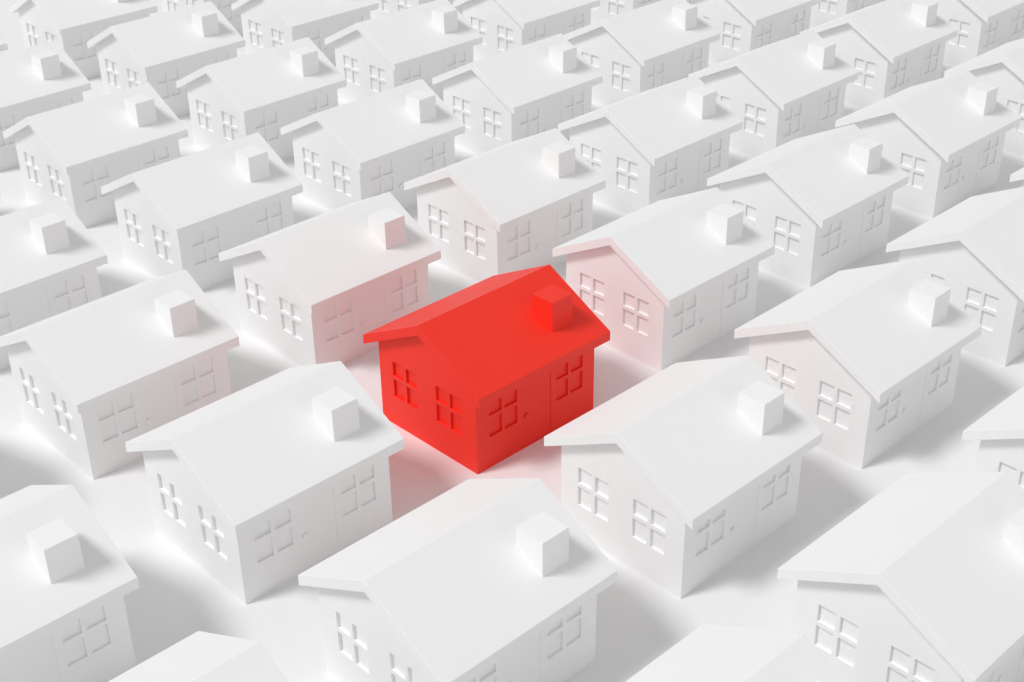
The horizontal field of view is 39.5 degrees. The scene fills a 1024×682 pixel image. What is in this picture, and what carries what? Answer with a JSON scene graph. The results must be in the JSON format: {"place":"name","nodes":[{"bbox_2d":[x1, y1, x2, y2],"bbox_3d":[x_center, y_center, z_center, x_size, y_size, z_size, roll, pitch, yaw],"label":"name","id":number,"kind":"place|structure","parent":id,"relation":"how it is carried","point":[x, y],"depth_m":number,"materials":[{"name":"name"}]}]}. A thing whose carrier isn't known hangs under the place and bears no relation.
{"place":"outdoors","nodes":[
{"label":"outdoors","id":0,"kind":"place"},
{"bbox_2d":[0,40,90,170],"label":"house","id":1,"kind":"structure","parent":0,"point":[41,78],"depth_m":12.51,"materials":[{"name":"white paint"}]},
{"bbox_2d":[0,196,107,369],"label":"house","id":2,"kind":"structure","parent":0,"point":[53,255],"depth_m":9.59,"materials":[{"name":"white paint"}]},
{"bbox_2d":[13,286,50,328],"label":"door","id":3,"kind":"structure","parent":2,"relation":"in","point":[32,307],"depth_m":9.57,"materials":[{"name":"white paint"}]},
{"bbox_2d":[52,275,86,313],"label":"window","id":4,"kind":"structure","parent":2,"relation":"in","point":[69,294],"depth_m":9.74,"materials":[{"name":"white paint"}]},
{"bbox_2d":[0,485,138,681],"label":"house","id":5,"kind":"structure","parent":0,"point":[68,579],"depth_m":6.69,"materials":[{"name":"white paint"}]},
{"bbox_2d":[4,635,60,681],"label":"door","id":6,"kind":"structure","parent":5,"relation":"in","point":[36,662],"depth_m":6.63,"materials":[{"name":"white paint"}]},
{"bbox_2d":[60,607,109,664],"bbox_3d":[-2.035,1.397,6.790,0.232,0.253,0.020,-26,39,-37],"label":"window","id":7,"kind":"structure","parent":5,"relation":"in","point":[88,633],"depth_m":6.80,"materials":[{"name":"white paint"}]},
{"bbox_2d":[9,0,157,78],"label":"house","id":8,"kind":"structure","parent":0,"point":[72,28],"depth_m":14.35,"materials":[{"name":"white paint"}]},
{"bbox_2d":[3,82,187,227],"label":"house","id":9,"kind":"structure","parent":0,"point":[77,156],"depth_m":11.46,"materials":[{"name":"white paint"}]},
{"bbox_2d":[81,165,110,200],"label":"window","id":10,"kind":"structure","parent":9,"relation":"in","point":[93,180],"depth_m":11.38,"materials":[{"name":"white paint"}]},
{"bbox_2d":[112,153,139,179],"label":"door","id":11,"kind":"structure","parent":9,"relation":"in","point":[124,166],"depth_m":11.51,"materials":[{"name":"white paint"}]},
{"bbox_2d":[0,270,239,479],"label":"house","id":12,"kind":"structure","parent":0,"point":[99,383],"depth_m":8.52,"materials":[{"name":"white paint"}]},
{"bbox_2d":[97,393,135,440],"bbox_3d":[-2.337,0.448,8.426,0.232,0.253,0.020,-26,39,-37],"label":"window","id":13,"kind":"structure","parent":12,"relation":"in","point":[116,416],"depth_m":8.43,"materials":[{"name":"white paint"}]},
{"bbox_2d":[139,374,178,432],"bbox_3d":[-2.126,0.428,8.633,0.235,0.479,0.018,-26,39,-37],"label":"door","id":14,"kind":"structure","parent":12,"relation":"in","point":[158,398],"depth_m":8.60,"materials":[{"name":"white paint"}]},
{"bbox_2d":[180,358,214,404],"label":"window","id":15,"kind":"structure","parent":12,"relation":"in","point":[197,380],"depth_m":8.76,"materials":[{"name":"white paint"}]},
{"bbox_2d":[87,1,244,116],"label":"house","id":16,"kind":"structure","parent":0,"point":[162,53],"depth_m":13.43,"materials":[{"name":"white paint"}]},
{"bbox_2d":[156,68,179,98],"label":"window","id":17,"kind":"structure","parent":16,"relation":"in","point":[166,81],"depth_m":13.35,"materials":[{"name":"white paint"}]},
{"bbox_2d":[108,631,288,681],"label":"house","id":18,"kind":"structure","parent":0,"point":[199,656],"depth_m":5.97,"materials":[{"name":"white paint"}]},
{"bbox_2d":[101,132,302,289],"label":"house","id":19,"kind":"structure","parent":0,"point":[194,214],"depth_m":10.49,"materials":[{"name":"white paint"}]},
{"bbox_2d":[191,225,219,264],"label":"window","id":20,"kind":"structure","parent":19,"relation":"in","point":[205,243],"depth_m":10.40,"materials":[{"name":"white paint"}]},
{"bbox_2d":[223,212,252,276],"bbox_3d":[-2.024,-0.721,10.604,0.236,0.479,0.018,-26,39,-37],"label":"door","id":21,"kind":"structure","parent":19,"relation":"in","point":[238,231],"depth_m":10.56,"materials":[{"name":"white paint"}]},
{"bbox_2d":[255,202,281,237],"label":"window","id":22,"kind":"structure","parent":19,"relation":"in","point":[268,219],"depth_m":10.73,"materials":[{"name":"white paint"}]},
{"bbox_2d":[161,0,242,35],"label":"house","id":23,"kind":"structure","parent":0,"point":[233,17],"depth_m":15.44,"materials":[{"name":"white paint"}]},
{"bbox_2d":[176,37,346,159],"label":"house","id":24,"kind":"structure","parent":0,"point":[267,94],"depth_m":12.46,"materials":[{"name":"white paint"}]},
{"bbox_2d":[254,111,277,141],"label":"window","id":25,"kind":"structure","parent":24,"relation":"in","point":[266,125],"depth_m":12.37,"materials":[{"name":"white paint"}]},
{"bbox_2d":[281,101,303,156],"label":"door","id":26,"kind":"structure","parent":24,"relation":"in","point":[291,113],"depth_m":12.53,"materials":[{"name":"white paint"}]},
{"bbox_2d":[125,361,403,604],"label":"house","id":27,"kind":"structure","parent":0,"point":[261,488],"depth_m":7.56,"materials":[{"name":"white paint"}]},
{"bbox_2d":[160,476,184,523],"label":"window","id":28,"kind":"structure","parent":27,"relation":"in","point":[172,497],"depth_m":7.72,"materials":[{"name":"white paint"}]},
{"bbox_2d":[200,507,226,556],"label":"window","id":29,"kind":"structure","parent":27,"relation":"in","point":[214,534],"depth_m":7.47,"materials":[{"name":"white paint"}]},
{"bbox_2d":[253,509,291,560],"bbox_3d":[-1.249,1.007,7.440,0.232,0.253,0.020,-26,39,-37],"label":"window","id":30,"kind":"structure","parent":27,"relation":"in","point":[272,535],"depth_m":7.45,"materials":[{"name":"white paint"}]},
{"bbox_2d":[298,486,338,568],"bbox_3d":[-1.038,0.987,7.647,0.236,0.479,0.018,-26,39,-37],"label":"door","id":31,"kind":"structure","parent":27,"relation":"in","point":[317,518],"depth_m":7.66,"materials":[{"name":"white paint"}]},
{"bbox_2d":[340,466,374,514],"bbox_3d":[-0.844,0.806,7.775,0.232,0.253,0.020,-26,39,-37],"label":"window","id":32,"kind":"structure","parent":27,"relation":"in","point":[357,490],"depth_m":7.78,"materials":[{"name":"white paint"}]},
{"bbox_2d":[231,0,378,66],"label":"house","id":33,"kind":"structure","parent":0,"point":[266,24],"depth_m":14.39,"materials":[{"name":"white paint"}]},
{"bbox_2d":[218,192,440,365],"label":"house","id":34,"kind":"structure","parent":0,"point":[335,285],"depth_m":9.52,"materials":[{"name":"white paint"}]},
{"bbox_2d":[246,279,266,317],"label":"window","id":35,"kind":"structure","parent":34,"relation":"in","point":[255,292],"depth_m":9.69,"materials":[{"name":"white paint"}]},
{"bbox_2d":[280,298,301,338],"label":"window","id":36,"kind":"structure","parent":34,"relation":"in","point":[291,313],"depth_m":9.44,"materials":[{"name":"white paint"}]},
{"bbox_2d":[324,298,352,340],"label":"window","id":37,"kind":"structure","parent":34,"relation":"in","point":[338,317],"depth_m":9.41,"materials":[{"name":"white paint"}]},
{"bbox_2d":[358,283,386,352],"bbox_3d":[-0.936,-0.162,9.618,0.236,0.479,0.018,-26,39,-37],"label":"door","id":38,"kind":"structure","parent":34,"relation":"in","point":[371,302],"depth_m":9.60,"materials":[{"name":"white paint"}]},
{"bbox_2d":[390,270,416,311],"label":"window","id":39,"kind":"structure","parent":34,"relation":"in","point":[403,288],"depth_m":9.75,"materials":[{"name":"white paint"}]},
{"bbox_2d":[280,79,464,210],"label":"house","id":40,"kind":"structure","parent":0,"point":[392,141],"depth_m":11.48,"materials":[{"name":"white paint"}]},
{"bbox_2d":[370,162,392,196],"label":"window","id":41,"kind":"structure","parent":40,"relation":"in","point":[380,176],"depth_m":11.39,"materials":[{"name":"white paint"}]},
{"bbox_2d":[397,150,419,208],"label":"door","id":42,"kind":"structure","parent":40,"relation":"in","point":[408,165],"depth_m":11.57,"materials":[{"name":"white paint"}]},
{"bbox_2d":[424,142,444,174],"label":"window","id":43,"kind":"structure","parent":40,"relation":"in","point":[434,155],"depth_m":11.72,"materials":[{"name":"white paint"}]},
{"bbox_2d":[324,0,482,101],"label":"house","id":44,"kind":"structure","parent":0,"point":[427,42],"depth_m":13.44,"materials":[{"name":"white paint"}]},
{"bbox_2d":[425,56,443,100],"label":"door","id":45,"kind":"structure","parent":44,"relation":"in","point":[434,67],"depth_m":13.52,"materials":[{"name":"white paint"}]},
{"bbox_2d":[370,0,461,18],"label":"house","id":46,"kind":"structure","parent":0,"point":[388,6],"depth_m":15.48,"materials":[{"name":"white paint"}]},
{"bbox_2d":[298,478,616,681],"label":"house","id":47,"kind":"structure","parent":0,"point":[488,580],"depth_m":6.59,"materials":[{"name":"white paint"}]},
{"bbox_2d":[337,614,368,669],"bbox_3d":[-0.744,1.417,6.724,0.022,0.253,0.226,-26,39,-37],"label":"window","id":48,"kind":"structure","parent":47,"relation":"in","point":[353,639],"depth_m":6.73,"materials":[{"name":"white paint"}]},
{"bbox_2d":[391,655,421,681],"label":"window","id":49,"kind":"structure","parent":47,"relation":"in","point":[401,672],"depth_m":6.48,"materials":[{"name":"white paint"}]},
{"bbox_2d":[504,633,539,681],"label":"door","id":50,"kind":"structure","parent":47,"relation":"in","point":[522,664],"depth_m":6.65,"materials":[{"name":"white paint"}]},
{"bbox_2d":[548,606,580,656],"bbox_3d":[0.244,1.365,6.789,0.232,0.253,0.020,-26,39,-37],"label":"window","id":51,"kind":"structure","parent":47,"relation":"in","point":[565,630],"depth_m":6.80,"materials":[{"name":"white paint"}]},
{"bbox_2d":[363,264,609,473],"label":"house","id":52,"kind":"structure","parent":0,"point":[482,376],"depth_m":8.54,"materials":[{"name":"red paint"}]},
{"bbox_2d":[393,363,417,406],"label":"window","id":53,"kind":"structure","parent":52,"relation":"in","point":[406,381],"depth_m":8.70,"materials":[{"name":"red paint"}]},
{"bbox_2d":[436,387,461,432],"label":"window","id":54,"kind":"structure","parent":52,"relation":"in","point":[449,406],"depth_m":8.45,"materials":[{"name":"red paint"}]},
{"bbox_2d":[489,390,516,434],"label":"window","id":55,"kind":"structure","parent":52,"relation":"in","point":[502,411],"depth_m":8.43,"materials":[{"name":"red paint"}]},
{"bbox_2d":[523,372,549,445],"bbox_3d":[0.153,0.397,8.632,0.236,0.479,0.018,-26,39,-37],"label":"door","id":56,"kind":"structure","parent":52,"relation":"in","point":[536,394],"depth_m":8.64,"materials":[{"name":"red paint"}]},
{"bbox_2d":[556,356,581,398],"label":"window","id":57,"kind":"structure","parent":52,"relation":"in","point":[568,376],"depth_m":8.77,"materials":[{"name":"red paint"}]},
{"bbox_2d":[404,128,605,281],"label":"house","id":58,"kind":"structure","parent":0,"point":[522,204],"depth_m":10.50,"materials":[{"name":"white paint"}]},
{"bbox_2d":[429,205,448,241],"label":"window","id":59,"kind":"structure","parent":58,"relation":"in","point":[438,217],"depth_m":10.67,"materials":[{"name":"white paint"}]},
{"bbox_2d":[464,221,484,257],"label":"window","id":60,"kind":"structure","parent":58,"relation":"in","point":[475,235],"depth_m":10.42,"materials":[{"name":"white paint"}]},
{"bbox_2d":[507,221,529,259],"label":"window","id":61,"kind":"structure","parent":58,"relation":"in","point":[518,236],"depth_m":10.40,"materials":[{"name":"white paint"}]},
{"bbox_2d":[535,209,556,266],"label":"door","id":62,"kind":"structure","parent":58,"relation":"in","point":[546,224],"depth_m":10.60,"materials":[{"name":"white paint"}]},
{"bbox_2d":[562,198,582,235],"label":"window","id":63,"kind":"structure","parent":58,"relation":"in","point":[572,212],"depth_m":10.74,"materials":[{"name":"white paint"}]},
{"bbox_2d":[0,0,1023,681],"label":"ground","id":64,"kind":"structure","parent":0,"point":[176,596],"depth_m":8.39,"materials":[{"name":"white paint"}]},
{"bbox_2d":[432,33,602,153],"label":"house","id":65,"kind":"structure","parent":0,"point":[518,93],"depth_m":12.46,"materials":[{"name":"white paint"}]},
{"bbox_2d":[520,108,538,138],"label":"window","id":66,"kind":"structure","parent":65,"relation":"in","point":[529,120],"depth_m":12.37,"materials":[{"name":"white paint"}]},
{"bbox_2d":[543,98,561,131],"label":"door","id":67,"kind":"structure","parent":65,"relation":"in","point":[552,111],"depth_m":12.53,"materials":[{"name":"white paint"}]},
{"bbox_2d":[453,0,599,60],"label":"house","id":68,"kind":"structure","parent":0,"point":[500,26],"depth_m":14.38,"materials":[{"name":"white paint"}]},
{"bbox_2d":[591,0,660,23],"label":"house","id":69,"kind":"structure","parent":0,"point":[605,9],"depth_m":15.40,"materials":[{"name":"white paint"}]},
{"bbox_2d":[563,0,719,105],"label":"house","id":70,"kind":"structure","parent":0,"point":[630,53],"depth_m":13.42,"materials":[{"name":"white paint"}]},
{"bbox_2d":[558,75,742,214],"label":"house","id":71,"kind":"structure","parent":0,"point":[650,146],"depth_m":11.47,"materials":[{"name":"white paint"}]},
{"bbox_2d":[616,157,637,191],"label":"window","id":72,"kind":"structure","parent":71,"relation":"in","point":[627,171],"depth_m":11.41,"materials":[{"name":"white paint"}]},
{"bbox_2d":[658,158,676,192],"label":"window","id":73,"kind":"structure","parent":71,"relation":"in","point":[667,170],"depth_m":11.39,"materials":[{"name":"white paint"}]},
{"bbox_2d":[680,147,699,195],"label":"door","id":74,"kind":"structure","parent":71,"relation":"in","point":[690,160],"depth_m":11.58,"materials":[{"name":"white paint"}]},
{"bbox_2d":[552,187,774,370],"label":"house","id":75,"kind":"structure","parent":0,"point":[660,285],"depth_m":9.52,"materials":[{"name":"white paint"}]},
{"bbox_2d":[580,273,603,313],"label":"window","id":76,"kind":"structure","parent":75,"relation":"in","point":[592,290],"depth_m":9.68,"materials":[{"name":"white paint"}]},
{"bbox_2d":[623,293,648,334],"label":"window","id":77,"kind":"structure","parent":75,"relation":"in","point":[636,310],"depth_m":9.44,"materials":[{"name":"white paint"}]},
{"bbox_2d":[673,296,695,335],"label":"window","id":78,"kind":"structure","parent":75,"relation":"in","point":[683,318],"depth_m":9.42,"materials":[{"name":"white paint"}]},
{"bbox_2d":[698,281,722,347],"bbox_3d":[1.343,-0.193,9.617,0.236,0.479,0.018,-26,39,-37],"label":"door","id":79,"kind":"structure","parent":75,"relation":"in","point":[711,298],"depth_m":9.63,"materials":[{"name":"white paint"}]},
{"bbox_2d":[726,268,748,306],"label":"window","id":80,"kind":"structure","parent":75,"relation":"in","point":[737,283],"depth_m":9.75,"materials":[{"name":"white paint"}]},
{"bbox_2d":[544,355,822,598],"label":"house","id":81,"kind":"structure","parent":0,"point":[680,480],"depth_m":7.56,"materials":[{"name":"white paint"}]},
{"bbox_2d":[578,468,608,519],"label":"window","id":82,"kind":"structure","parent":81,"relation":"in","point":[594,492],"depth_m":7.72,"materials":[{"name":"white paint"}]},
{"bbox_2d":[633,500,665,551],"bbox_3d":[0.722,0.967,7.461,0.022,0.253,0.226,-26,39,-37],"label":"window","id":83,"kind":"structure","parent":81,"relation":"in","point":[649,525],"depth_m":7.47,"materials":[{"name":"white paint"}]},
{"bbox_2d":[696,510,724,553],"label":"window","id":84,"kind":"structure","parent":81,"relation":"in","point":[710,530],"depth_m":7.46,"materials":[{"name":"white paint"}]},
{"bbox_2d":[727,485,758,562],"bbox_3d":[1.241,0.956,7.646,0.236,0.479,0.018,-26,39,-37],"label":"door","id":85,"kind":"structure","parent":81,"relation":"in","point":[743,511],"depth_m":7.67,"materials":[{"name":"white paint"}]},
{"bbox_2d":[762,466,789,507],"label":"window","id":86,"kind":"structure","parent":81,"relation":"in","point":[775,486],"depth_m":7.79,"materials":[{"name":"white paint"}]},
{"bbox_2d":[626,624,845,681],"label":"house","id":87,"kind":"structure","parent":0,"point":[708,653],"depth_m":5.98,"materials":[{"name":"white paint"}]},
{"bbox_2d":[686,0,821,63],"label":"house","id":88,"kind":"structure","parent":0,"point":[742,26],"depth_m":14.36,"materials":[{"name":"white paint"}]},
{"bbox_2d":[688,30,858,156],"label":"house","id":89,"kind":"structure","parent":0,"point":[771,96],"depth_m":12.44,"materials":[{"name":"white paint"}]},
{"bbox_2d":[745,104,765,135],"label":"window","id":90,"kind":"structure","parent":89,"relation":"in","point":[755,116],"depth_m":12.39,"materials":[{"name":"white paint"}]},
{"bbox_2d":[802,95,820,136],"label":"door","id":91,"kind":"structure","parent":89,"relation":"in","point":[811,111],"depth_m":12.55,"materials":[{"name":"white paint"}]},
{"bbox_2d":[707,124,908,287],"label":"house","id":92,"kind":"structure","parent":0,"point":[816,207],"depth_m":10.48,"materials":[{"name":"white paint"}]},
{"bbox_2d":[774,216,800,254],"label":"window","id":93,"kind":"structure","parent":92,"relation":"in","point":[787,235],"depth_m":10.42,"materials":[{"name":"white paint"}]},
{"bbox_2d":[840,207,863,268],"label":"door","id":94,"kind":"structure","parent":92,"relation":"in","point":[853,226],"depth_m":10.61,"materials":[{"name":"white paint"}]},
{"bbox_2d":[810,0,885,27],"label":"house","id":95,"kind":"structure","parent":0,"point":[824,11],"depth_m":15.39,"materials":[{"name":"white paint"}]},
{"bbox_2d":[734,259,981,468],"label":"house","id":96,"kind":"structure","parent":0,"point":[859,366],"depth_m":8.52,"materials":[{"name":"white paint"}]},
{"bbox_2d":[765,357,795,399],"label":"window","id":97,"kind":"structure","parent":96,"relation":"in","point":[782,374],"depth_m":8.68,"materials":[{"name":"white paint"}]},
{"bbox_2d":[818,381,851,428],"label":"window","id":98,"kind":"structure","parent":96,"relation":"in","point":[834,403],"depth_m":8.45,"materials":[{"name":"white paint"}]},
{"bbox_2d":[876,391,899,428],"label":"window","id":99,"kind":"structure","parent":96,"relation":"in","point":[887,408],"depth_m":8.44,"materials":[{"name":"white paint"}]},
{"bbox_2d":[898,372,926,440],"bbox_3d":[2.432,0.365,8.632,0.236,0.479,0.018,-26,39,-37],"label":"door","id":100,"kind":"structure","parent":96,"relation":"in","point":[914,393],"depth_m":8.65,"materials":[{"name":"white paint"}]},
{"bbox_2d":[800,0,957,107],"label":"house","id":101,"kind":"structure","parent":0,"point":[886,48],"depth_m":13.40,"materials":[{"name":"white paint"}]},
{"bbox_2d":[853,58,875,87],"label":"window","id":102,"kind":"structure","parent":101,"relation":"in","point":[866,69],"depth_m":13.37,"materials":[{"name":"white paint"}]},
{"bbox_2d":[777,472,1023,681],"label":"house","id":103,"kind":"structure","parent":0,"point":[912,577],"depth_m":6.56,"materials":[{"name":"white paint"}]},
{"bbox_2d":[816,606,858,664],"bbox_3d":[1.535,1.385,6.724,0.022,0.253,0.226,-26,39,-37],"label":"window","id":104,"kind":"structure","parent":103,"relation":"in","point":[835,633],"depth_m":6.73,"materials":[{"name":"white paint"}]},
{"bbox_2d":[887,647,934,681],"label":"window","id":105,"kind":"structure","parent":103,"relation":"in","point":[903,667],"depth_m":6.47,"materials":[{"name":"white paint"}]},
{"bbox_2d":[997,643,1023,681],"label":"door","id":106,"kind":"structure","parent":103,"relation":"in","point":[1008,671],"depth_m":6.68,"materials":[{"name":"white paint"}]},
{"bbox_2d":[835,71,1020,217],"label":"house","id":107,"kind":"structure","parent":0,"point":[942,140],"depth_m":11.45,"materials":[{"name":"white paint"}]},
{"bbox_2d":[900,153,925,187],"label":"window","id":108,"kind":"structure","parent":107,"relation":"in","point":[913,166],"depth_m":11.40,"materials":[{"name":"white paint"}]},
{"bbox_2d":[958,146,980,202],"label":"door","id":109,"kind":"structure","parent":107,"relation":"in","point":[972,157],"depth_m":11.60,"materials":[{"name":"white paint"}]},
{"bbox_2d":[886,187,1023,366],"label":"house","id":110,"kind":"structure","parent":0,"point":[969,252],"depth_m":9.43,"materials":[{"name":"white paint"}]},
{"bbox_2d":[965,288,998,329],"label":"window","id":111,"kind":"structure","parent":110,"relation":"in","point":[981,306],"depth_m":9.43,"materials":[{"name":"white paint"}]},
{"bbox_2d":[928,0,1023,65],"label":"house","id":112,"kind":"structure","parent":0,"point":[982,26],"depth_m":14.33,"materials":[{"name":"white paint"}]},
{"bbox_2d":[944,38,1023,156],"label":"house","id":113,"kind":"structure","parent":0,"point":[1001,67],"depth_m":12.40,"materials":[{"name":"white paint"}]},
{"bbox_2d":[962,386,1023,488],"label":"house","id":114,"kind":"structure","parent":0,"point":[998,431],"depth_m":7.70,"materials":[{"name":"white paint"}]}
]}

